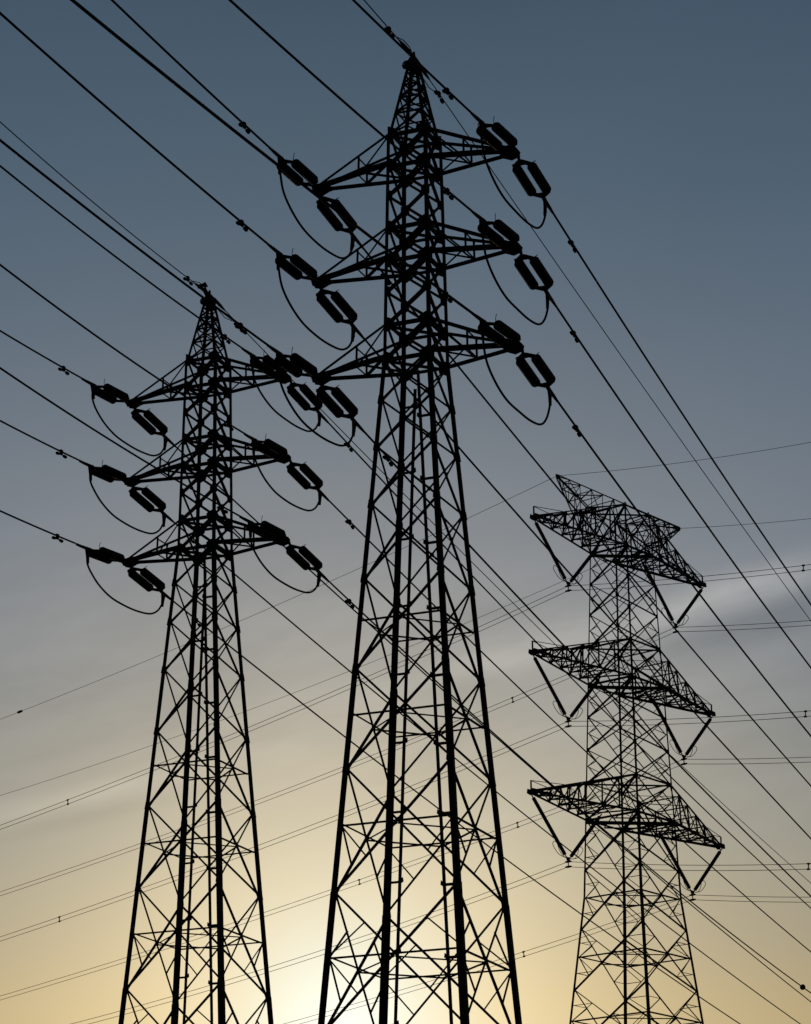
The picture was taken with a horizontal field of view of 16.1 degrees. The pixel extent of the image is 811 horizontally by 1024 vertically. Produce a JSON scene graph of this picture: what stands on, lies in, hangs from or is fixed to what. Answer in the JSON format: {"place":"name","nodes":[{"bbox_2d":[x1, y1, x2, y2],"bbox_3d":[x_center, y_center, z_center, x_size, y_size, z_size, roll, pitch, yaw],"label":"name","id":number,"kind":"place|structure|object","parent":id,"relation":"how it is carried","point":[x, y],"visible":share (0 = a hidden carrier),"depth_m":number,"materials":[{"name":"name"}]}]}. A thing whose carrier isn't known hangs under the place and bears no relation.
{"place":"outdoors","nodes":[
{"label":"outdoors","id":0,"kind":"place"},
{"bbox_2d":[0,0,810,1023],"label":"sky","id":1,"kind":"structure","parent":0,"point":[670,139],"materials":[{"name":"blue"}]},
{"label":"ground","id":2,"kind":"structure","parent":0,"visible":0},
{"bbox_2d":[118,282,291,1023],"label":"lattice tower","id":3,"kind":"structure","parent":2,"relation":"on","point":[199,476],"depth_m":67.42,"materials":[{"name":"metal"}]},
{"bbox_2d":[76,542,126,563],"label":"insulator string","id":4,"kind":"object","parent":3,"relation":"attached to","point":[105,555],"visible":1,"depth_m":67.88,"materials":[{"name":"ceramic"}]},
{"bbox_2d":[0,510,80,544],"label":"conductor wire","id":5,"kind":"object","parent":4,"relation":"attached to","point":[38,527],"visible":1,"depth_m":65.30,"materials":[{"name":"metal"}]},
{"bbox_2d":[86,556,162,614],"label":"jumper cable","id":6,"kind":"object","parent":4,"relation":"hanging from","point":[112,598],"visible":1,"depth_m":68.26,"materials":[{"name":"metal"}]},
{"bbox_2d":[79,461,127,482],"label":"insulator string","id":7,"kind":"object","parent":3,"relation":"attached to","point":[107,473],"visible":1,"depth_m":68.59,"materials":[{"name":"ceramic"}]},
{"bbox_2d":[0,420,81,460],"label":"conductor wire","id":8,"kind":"object","parent":7,"relation":"attached to","point":[3,422],"visible":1,"depth_m":65.81,"materials":[{"name":"metal"}]},
{"bbox_2d":[89,473,162,533],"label":"jumper cable","id":9,"kind":"object","parent":7,"relation":"hanging from","point":[110,512],"visible":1,"depth_m":68.82,"materials":[{"name":"metal"}]},
{"bbox_2d":[81,379,129,404],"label":"insulator string","id":10,"kind":"object","parent":3,"relation":"attached to","point":[109,393],"visible":1,"depth_m":69.28,"materials":[{"name":"ceramic"}]},
{"bbox_2d":[0,330,83,378],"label":"conductor wire","id":11,"kind":"object","parent":10,"relation":"attached to","point":[31,349],"visible":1,"depth_m":66.50,"materials":[{"name":"metal"}]},
{"bbox_2d":[91,392,166,456],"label":"jumper cable","id":12,"kind":"object","parent":10,"relation":"hanging from","point":[120,439],"visible":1,"depth_m":69.53,"materials":[{"name":"metal"}]},
{"bbox_2d":[127,566,170,606],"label":"insulator string","id":13,"kind":"object","parent":3,"relation":"attached to","point":[150,577],"visible":0.99,"depth_m":69.83,"materials":[{"name":"ceramic"}]},
{"bbox_2d":[174,601,739,1023],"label":"conductor wire","id":14,"kind":"object","parent":13,"relation":"attached to","point":[177,604],"visible":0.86,"depth_m":84.89,"materials":[{"name":"metal"}]},
{"bbox_2d":[128,485,173,526],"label":"insulator string","id":15,"kind":"object","parent":3,"relation":"attached to","point":[149,495],"visible":1,"depth_m":70.52,"materials":[{"name":"ceramic"}]},
{"bbox_2d":[174,522,799,1023],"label":"conductor wire","id":16,"kind":"object","parent":15,"relation":"attached to","point":[486,784],"visible":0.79,"depth_m":90.58,"materials":[{"name":"metal"}]},
{"bbox_2d":[131,408,175,450],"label":"insulator string","id":17,"kind":"object","parent":3,"relation":"attached to","point":[152,419],"visible":1,"depth_m":71.18,"materials":[{"name":"ceramic"}]},
{"bbox_2d":[175,446,810,1001],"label":"conductor wire","id":18,"kind":"object","parent":17,"relation":"attached to","point":[521,760],"visible":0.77,"depth_m":93.59,"materials":[{"name":"metal"}]},
{"bbox_2d":[193,281,209,293],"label":"earth wire clamp","id":19,"kind":"object","parent":3,"relation":"attached to","point":[204,290],"visible":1,"depth_m":70.02,"materials":[{"name":"metal"}]},
{"bbox_2d":[0,121,194,283],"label":"earth wire","id":20,"kind":"object","parent":19,"relation":"attached to","point":[93,202],"visible":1,"depth_m":64.89,"materials":[{"name":"metal"}]},
{"bbox_2d":[214,297,231,320],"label":"earth wire clamp","id":21,"kind":"object","parent":3,"relation":"attached to","point":[218,303],"visible":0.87,"depth_m":70.90,"materials":[{"name":"metal"}]},
{"bbox_2d":[225,311,810,882],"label":"earth wire","id":22,"kind":"object","parent":21,"relation":"attached to","point":[517,607],"visible":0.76,"depth_m":88.54,"materials":[{"name":"metal"}]},
{"bbox_2d":[239,515,286,540],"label":"insulator string","id":23,"kind":"object","parent":3,"relation":"attached to","point":[266,530],"visible":1,"depth_m":66.37,"materials":[{"name":"ceramic"}]},
{"bbox_2d":[0,367,242,516],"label":"conductor wire","id":24,"kind":"object","parent":23,"relation":"attached to","point":[87,425],"visible":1,"depth_m":60.17,"materials":[{"name":"metal"}]},
{"bbox_2d":[249,531,320,593],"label":"jumper cable","id":25,"kind":"object","parent":23,"relation":"hanging from","point":[272,575],"visible":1,"depth_m":66.62,"materials":[{"name":"metal"}]},
{"bbox_2d":[242,348,287,378],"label":"insulator string","id":26,"kind":"object","parent":3,"relation":"attached to","point":[266,365],"visible":0.82,"depth_m":67.65,"materials":[{"name":"ceramic"}]},
{"bbox_2d":[0,165,242,348],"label":"conductor wire","id":27,"kind":"object","parent":26,"relation":"attached to","point":[98,243],"visible":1,"depth_m":61.36,"materials":[{"name":"metal"}]},
{"bbox_2d":[251,364,318,431],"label":"jumper cable","id":28,"kind":"object","parent":26,"relation":"hanging from","point":[274,410],"visible":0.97,"depth_m":67.85,"materials":[{"name":"metal"}]},
{"bbox_2d":[244,433,287,458],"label":"insulator string","id":29,"kind":"object","parent":3,"relation":"attached to","point":[268,447],"visible":1,"depth_m":67.00,"materials":[{"name":"ceramic"}]},
{"bbox_2d":[0,264,244,433],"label":"conductor wire","id":30,"kind":"object","parent":29,"relation":"attached to","point":[95,335],"visible":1,"depth_m":60.15,"materials":[{"name":"metal"}]},
{"bbox_2d":[253,447,319,511],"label":"jumper cable","id":31,"kind":"object","parent":29,"relation":"hanging from","point":[279,495],"visible":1,"depth_m":67.25,"materials":[{"name":"metal"}]},
{"bbox_2d":[285,541,328,586],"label":"insulator string","id":32,"kind":"object","parent":3,"relation":"attached to","point":[313,560],"visible":1,"depth_m":68.25,"materials":[{"name":"ceramic"}]},
{"bbox_2d":[329,581,810,992],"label":"conductor wire","id":33,"kind":"object","parent":32,"relation":"attached to","point":[355,606],"visible":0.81,"depth_m":83.50,"materials":[{"name":"metal"}]},
{"bbox_2d":[287,379,328,426],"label":"insulator string","id":34,"kind":"object","parent":3,"relation":"attached to","point":[300,399],"visible":1,"depth_m":69.60,"materials":[{"name":"ceramic"}]},
{"bbox_2d":[328,423,810,908],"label":"conductor wire","id":35,"kind":"object","parent":34,"relation":"attached to","point":[393,492],"visible":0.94,"depth_m":85.32,"materials":[{"name":"metal"}]},
{"bbox_2d":[286,457,329,504],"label":"insulator string","id":36,"kind":"object","parent":3,"relation":"attached to","point":[307,471],"visible":1,"depth_m":68.91,"materials":[{"name":"ceramic"}]},
{"bbox_2d":[329,501,810,951],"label":"conductor wire","id":37,"kind":"object","parent":36,"relation":"attached to","point":[489,659],"visible":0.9,"depth_m":84.71,"materials":[{"name":"metal"}]},
{"bbox_2d":[312,52,523,1023],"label":"lattice tower","id":38,"kind":"structure","parent":2,"relation":"on","point":[423,222],"depth_m":56.20,"materials":[{"name":"metal"}]},
{"bbox_2d":[267,244,317,283],"bbox_3d":[-2.282,-4.927,57.879,0.537,0.564,2.380,-4,-16,22],"label":"insulator string","id":39,"kind":"object","parent":38,"relation":"attached to","point":[297,266],"visible":0.98,"depth_m":57.88,"materials":[{"name":"ceramic"}]},
{"bbox_2d":[0,12,268,244],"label":"conductor wire","id":40,"kind":"object","parent":39,"relation":"attached to","point":[119,118],"visible":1,"depth_m":51.34,"materials":[{"name":"metal"}]},
{"bbox_2d":[277,262,354,350],"bbox_3d":[-1.815,-4.002,58.736,0.068,0.895,3.816,-8,-20,21],"label":"jumper cable","id":41,"kind":"object","parent":39,"relation":"hanging from","point":[303,323],"visible":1,"depth_m":57.95,"materials":[{"name":"metal"}]},
{"bbox_2d":[267,345,317,379],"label":"insulator string","id":42,"kind":"object","parent":38,"relation":"attached to","point":[295,365],"visible":1,"depth_m":57.17,"materials":[{"name":"ceramic"}]},
{"bbox_2d":[0,139,268,345],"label":"conductor wire","id":43,"kind":"object","parent":42,"relation":"attached to","point":[121,235],"visible":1,"depth_m":50.77,"materials":[{"name":"metal"}]},
{"bbox_2d":[269,148,317,190],"bbox_3d":[-2.286,-6.919,58.561,0.537,0.564,2.380,-4,-16,21],"label":"insulator string","id":44,"kind":"object","parent":38,"relation":"attached to","point":[304,171],"visible":0.86,"depth_m":58.55,"materials":[{"name":"ceramic"}]},
{"bbox_2d":[111,0,270,148],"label":"conductor wire","id":45,"kind":"object","parent":44,"relation":"attached to","point":[184,68],"visible":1,"depth_m":54.09,"materials":[{"name":"metal"}]},
{"bbox_2d":[279,168,354,258],"bbox_3d":[-1.825,-5.978,59.416,0.067,0.929,3.816,-8,-20,21],"label":"jumper cable","id":46,"kind":"object","parent":44,"relation":"hanging from","point":[303,228],"visible":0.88,"depth_m":58.55,"materials":[{"name":"metal"}]},
{"bbox_2d":[316,196,363,249],"bbox_3d":[-1.383,-6.091,60.617,0.537,0.528,2.380,-5,-27,23],"label":"insulator string","id":47,"kind":"object","parent":38,"relation":"attached to","point":[329,215],"visible":0.85,"depth_m":60.47,"materials":[{"name":"ceramic"}]},
{"bbox_2d":[363,248,810,786],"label":"conductor wire","id":48,"kind":"object","parent":47,"relation":"attached to","point":[550,479],"visible":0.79,"depth_m":74.49,"materials":[{"name":"metal"}]},
{"bbox_2d":[316,289,364,341],"bbox_3d":[-1.363,-4.105,59.931,0.537,0.528,2.380,-7,-27,23],"label":"insulator string","id":49,"kind":"object","parent":38,"relation":"attached to","point":[331,309],"visible":1,"depth_m":59.76,"materials":[{"name":"ceramic"}]},
{"bbox_2d":[365,340,810,838],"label":"conductor wire","id":50,"kind":"object","parent":49,"relation":"attached to","point":[549,550],"visible":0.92,"depth_m":73.05,"materials":[{"name":"metal"}]},
{"bbox_2d":[316,385,364,436],"bbox_3d":[-1.335,-2.092,59.231,0.537,0.528,2.380,-8,-28,22],"label":"insulator string","id":51,"kind":"object","parent":38,"relation":"attached to","point":[332,405],"visible":1,"depth_m":59.05,"materials":[{"name":"ceramic"}]},
{"bbox_2d":[277,362,355,446],"bbox_3d":[-1.790,-1.975,58.033,0.068,0.882,3.816,-8,-20,21],"label":"jumper cable","id":52,"kind":"object","parent":51,"relation":"hanging from","point":[302,421],"visible":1,"depth_m":57.22,"materials":[{"name":"metal"}]},
{"bbox_2d":[364,432,810,896],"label":"conductor wire","id":53,"kind":"object","parent":51,"relation":"attached to","point":[544,625],"visible":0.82,"depth_m":71.75,"materials":[{"name":"metal"}]},
{"bbox_2d":[398,37,413,55],"bbox_3d":[-0.001,-9.629,59.300,0.090,0.146,0.932,-7,-18,20],"label":"earth wire clamp","id":54,"kind":"object","parent":38,"relation":"attached to","point":[405,47],"visible":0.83,"depth_m":59.22,"materials":[{"name":"metal"}]},
{"bbox_2d":[422,69,438,94],"bbox_3d":[0.453,-9.103,60.303,0.090,0.226,1.433,-8,-28,21],"label":"earth wire clamp","id":55,"kind":"object","parent":38,"relation":"attached to","point":[424,72],"visible":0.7,"depth_m":60.26,"materials":[{"name":"metal"}]},
{"bbox_2d":[429,80,810,620],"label":"earth wire","id":56,"kind":"object","parent":55,"relation":"attached to","point":[617,350],"visible":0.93,"depth_m":70.39,"materials":[{"name":"metal"}]},
{"bbox_2d":[471,113,517,152],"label":"insulator string","id":57,"kind":"object","parent":38,"relation":"attached to","point":[506,136],"visible":0.97,"depth_m":56.96,"materials":[{"name":"metal"}]},
{"bbox_2d":[352,0,472,113],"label":"conductor wire","id":58,"kind":"object","parent":57,"relation":"attached to","point":[406,51],"visible":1,"depth_m":53.07,"materials":[{"name":"metal"}]},
{"bbox_2d":[442,87,453,99],"bbox_3d":[0.806,-8.018,54.810,0.079,0.166,0.481,-8,-16,22],"label":"vibration damper","id":59,"kind":"object","parent":58,"relation":"attached to","point":[447,92],"visible":1,"depth_m":54.80,"materials":[{"name":"metal"}]},
{"bbox_2d":[471,211,519,248],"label":"insulator string","id":60,"kind":"object","parent":38,"relation":"attached to","point":[504,230],"visible":0.97,"depth_m":56.27,"materials":[{"name":"metal"}]},
{"bbox_2d":[228,0,472,211],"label":"conductor wire","id":61,"kind":"object","parent":60,"relation":"attached to","point":[337,95],"visible":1,"depth_m":49.87,"materials":[{"name":"metal"}]},
{"bbox_2d":[472,313,520,347],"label":"insulator string","id":62,"kind":"object","parent":38,"relation":"attached to","point":[506,331],"visible":0.99,"depth_m":55.58,"materials":[{"name":"ceramic"}]},
{"bbox_2d":[70,0,473,313],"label":"conductor wire","id":63,"kind":"object","parent":62,"relation":"attached to","point":[161,72],"visible":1,"depth_m":46.59,"materials":[{"name":"metal"}]},
{"bbox_2d":[481,330,550,425],"bbox_3d":[2.228,-2.423,56.415,0.093,1.070,3.818,-8,-20,21],"label":"jumper cable","id":64,"kind":"object","parent":62,"relation":"hanging from","point":[502,393],"visible":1,"depth_m":55.45,"materials":[{"name":"metal"}]},
{"bbox_2d":[512,154,553,215],"bbox_3d":[2.657,-6.667,59.031,0.537,0.528,2.380,-7,-28,20],"label":"insulator string","id":65,"kind":"object","parent":38,"relation":"attached to","point":[525,182],"visible":1,"depth_m":58.84,"materials":[{"name":"metal"}]},
{"bbox_2d":[480,130,546,228],"bbox_3d":[2.216,-6.459,57.799,0.073,0.977,3.818,-8,-20,21],"label":"jumper cable","id":66,"kind":"object","parent":65,"relation":"hanging from","point":[503,196],"visible":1,"depth_m":56.89,"materials":[{"name":"metal"}]},
{"bbox_2d":[553,213,810,605],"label":"conductor wire","id":67,"kind":"object","parent":65,"relation":"attached to","point":[651,366],"visible":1,"depth_m":67.49,"materials":[{"name":"metal"}]},
{"bbox_2d":[514,249,556,308],"bbox_3d":[2.674,-4.684,58.349,0.537,0.528,2.380,-9,-28,19],"label":"insulator string","id":68,"kind":"object","parent":38,"relation":"attached to","point":[526,274],"visible":1,"depth_m":58.15,"materials":[{"name":"metal"}]},
{"bbox_2d":[481,228,548,324],"bbox_3d":[2.229,-4.451,57.107,0.083,1.014,3.818,-8,-20,21],"label":"jumper cable","id":69,"kind":"object","parent":68,"relation":"hanging from","point":[504,294],"visible":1,"depth_m":56.15,"materials":[{"name":"metal"}]},
{"bbox_2d":[556,306,810,668],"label":"conductor wire","id":70,"kind":"object","parent":68,"relation":"attached to","point":[656,453],"visible":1,"depth_m":66.70,"materials":[{"name":"metal"}]},
{"bbox_2d":[515,348,558,405],"bbox_3d":[2.683,-2.671,57.658,0.537,0.528,2.380,-11,-29,18],"label":"insulator string","id":71,"kind":"object","parent":38,"relation":"attached to","point":[541,366],"visible":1,"depth_m":57.46,"materials":[{"name":"ceramic"}]},
{"bbox_2d":[558,402,810,736],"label":"conductor wire","id":72,"kind":"object","parent":71,"relation":"attached to","point":[661,543],"visible":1,"depth_m":65.81,"materials":[{"name":"metal"}]},
{"bbox_2d":[527,474,724,1023],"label":"lattice tower","id":73,"kind":"structure","parent":2,"relation":"on","point":[657,688],"depth_m":195.34,"materials":[{"name":"metal"}]},
{"bbox_2d":[2,476,555,718],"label":"earth wire","id":74,"kind":"object","parent":73,"relation":"attached to","point":[271,607],"visible":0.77,"depth_m":210.26,"materials":[{"name":"metal"}]},
{"bbox_2d":[0,534,666,795],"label":"earth wire","id":75,"kind":"object","parent":73,"relation":"attached to","point":[297,691],"visible":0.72,"depth_m":227.60,"materials":[{"name":"metal"}]},
{"bbox_2d":[530,793,601,867],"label":"insulator string","id":76,"kind":"object","parent":73,"relation":"hanging from","point":[554,835],"visible":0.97,"depth_m":186.90,"materials":[{"name":"brown ceramic"}]},
{"bbox_2d":[72,863,563,1023],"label":"conductor wire","id":77,"kind":"object","parent":76,"relation":"attached to","point":[323,949],"visible":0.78,"depth_m":199.16,"materials":[{"name":"metal"}]},
{"bbox_2d":[90,868,564,1023],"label":"conductor wire","id":78,"kind":"object","parent":76,"relation":"attached to","point":[336,950],"visible":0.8,"depth_m":199.17,"materials":[{"name":"metal"}]},
{"bbox_2d":[577,867,806,870],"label":"conductor wire","id":79,"kind":"object","parent":76,"relation":"attached to","point":[697,870],"visible":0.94,"depth_m":180.29,"materials":[{"name":"metal"}]},
{"bbox_2d":[580,862,810,865],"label":"conductor wire","id":80,"kind":"object","parent":76,"relation":"attached to","point":[698,865],"visible":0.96,"depth_m":180.53,"materials":[{"name":"metal"}]},
{"bbox_2d":[532,653,600,727],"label":"insulator string","id":81,"kind":"object","parent":73,"relation":"hanging from","point":[580,703],"visible":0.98,"depth_m":190.28,"materials":[{"name":"brown ceramic"}]},
{"bbox_2d":[0,723,563,936],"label":"conductor wire","id":82,"kind":"object","parent":81,"relation":"attached to","point":[281,836],"visible":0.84,"depth_m":204.19,"materials":[{"name":"metal"}]},
{"bbox_2d":[1,727,565,940],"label":"conductor wire","id":83,"kind":"object","parent":81,"relation":"attached to","point":[288,838],"visible":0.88,"depth_m":203.76,"materials":[{"name":"metal"}]},
{"bbox_2d":[571,711,803,721],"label":"conductor wire","id":84,"kind":"object","parent":81,"relation":"attached to","point":[691,718],"visible":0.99,"depth_m":184.30,"materials":[{"name":"metal"}]},
{"bbox_2d":[571,716,809,726],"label":"conductor wire","id":85,"kind":"object","parent":81,"relation":"attached to","point":[694,723],"visible":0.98,"depth_m":184.07,"materials":[{"name":"metal"}]},
{"bbox_2d":[533,518,599,591],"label":"insulator string","id":86,"kind":"object","parent":73,"relation":"hanging from","point":[581,567],"visible":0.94,"depth_m":193.71,"materials":[{"name":"brown ceramic"}]},
{"bbox_2d":[0,592,564,829],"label":"conductor wire","id":87,"kind":"object","parent":86,"relation":"attached to","point":[282,717],"visible":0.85,"depth_m":207.71,"materials":[{"name":"metal"}]},
{"bbox_2d":[2,587,564,824],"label":"conductor wire","id":88,"kind":"object","parent":86,"relation":"attached to","point":[283,712],"visible":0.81,"depth_m":207.82,"materials":[{"name":"metal"}]},
{"bbox_2d":[571,564,810,585],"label":"conductor wire","id":89,"kind":"object","parent":86,"relation":"attached to","point":[688,577],"visible":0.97,"depth_m":187.66,"materials":[{"name":"metal"}]},
{"bbox_2d":[571,569,810,590],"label":"conductor wire","id":90,"kind":"object","parent":86,"relation":"attached to","point":[687,582],"visible":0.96,"depth_m":187.96,"materials":[{"name":"metal"}]},
{"bbox_2d":[643,563,703,632],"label":"insulator string","id":91,"kind":"object","parent":73,"relation":"hanging from","point":[683,615],"visible":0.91,"depth_m":203.13,"materials":[{"name":"brown ceramic"}]},
{"bbox_2d":[0,633,672,895],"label":"conductor wire","id":92,"kind":"object","parent":91,"relation":"attached to","point":[316,781],"visible":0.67,"depth_m":221.93,"materials":[{"name":"metal"}]},
{"bbox_2d":[1,628,672,891],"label":"conductor wire","id":93,"kind":"object","parent":91,"relation":"attached to","point":[318,776],"visible":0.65,"depth_m":222.21,"materials":[{"name":"metal"}]},
{"bbox_2d":[681,625,810,631],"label":"conductor wire","id":94,"kind":"object","parent":91,"relation":"attached to","point":[743,629],"visible":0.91,"depth_m":199.63,"materials":[{"name":"metal"}]},
{"bbox_2d":[694,620,809,626],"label":"conductor wire","id":95,"kind":"object","parent":91,"relation":"attached to","point":[749,624],"visible":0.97,"depth_m":199.33,"materials":[{"name":"metal"}]},
{"bbox_2d":[651,696,712,764],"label":"insulator string","id":96,"kind":"object","parent":73,"relation":"hanging from","point":[692,745],"visible":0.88,"depth_m":200.44,"materials":[{"name":"brown ceramic"}]},
{"bbox_2d":[1,766,677,999],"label":"conductor wire","id":97,"kind":"object","parent":96,"relation":"attached to","point":[314,899],"visible":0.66,"depth_m":219.60,"materials":[{"name":"metal"}]},
{"bbox_2d":[1,760,680,995],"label":"conductor wire","id":98,"kind":"object","parent":96,"relation":"attached to","point":[310,896],"visible":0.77,"depth_m":219.85,"materials":[{"name":"metal"}]},
{"bbox_2d":[687,757,808,759],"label":"conductor wire","id":99,"kind":"object","parent":96,"relation":"attached to","point":[755,758],"visible":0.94,"depth_m":196.53,"materials":[{"name":"metal"}]},
{"bbox_2d":[558,442,810,475],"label":"earth wire","id":100,"kind":"object","parent":73,"relation":"attached to","point":[683,462],"visible":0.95,"depth_m":189.05,"materials":[{"name":"metal"}]},
{"bbox_2d":[658,830,721,900],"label":"insulator string","id":101,"kind":"object","parent":73,"relation":"hanging from","point":[701,879],"visible":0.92,"depth_m":197.60,"materials":[{"name":"brown ceramic"}]},
{"bbox_2d":[284,896,688,1023],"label":"conductor wire","id":102,"kind":"object","parent":101,"relation":"attached to","point":[496,960],"visible":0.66,"depth_m":205.11,"materials":[{"name":"metal"}]},
{"bbox_2d":[301,902,685,1023],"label":"conductor wire","id":103,"kind":"object","parent":101,"relation":"attached to","point":[508,961],"visible":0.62,"depth_m":205.25,"materials":[{"name":"metal"}]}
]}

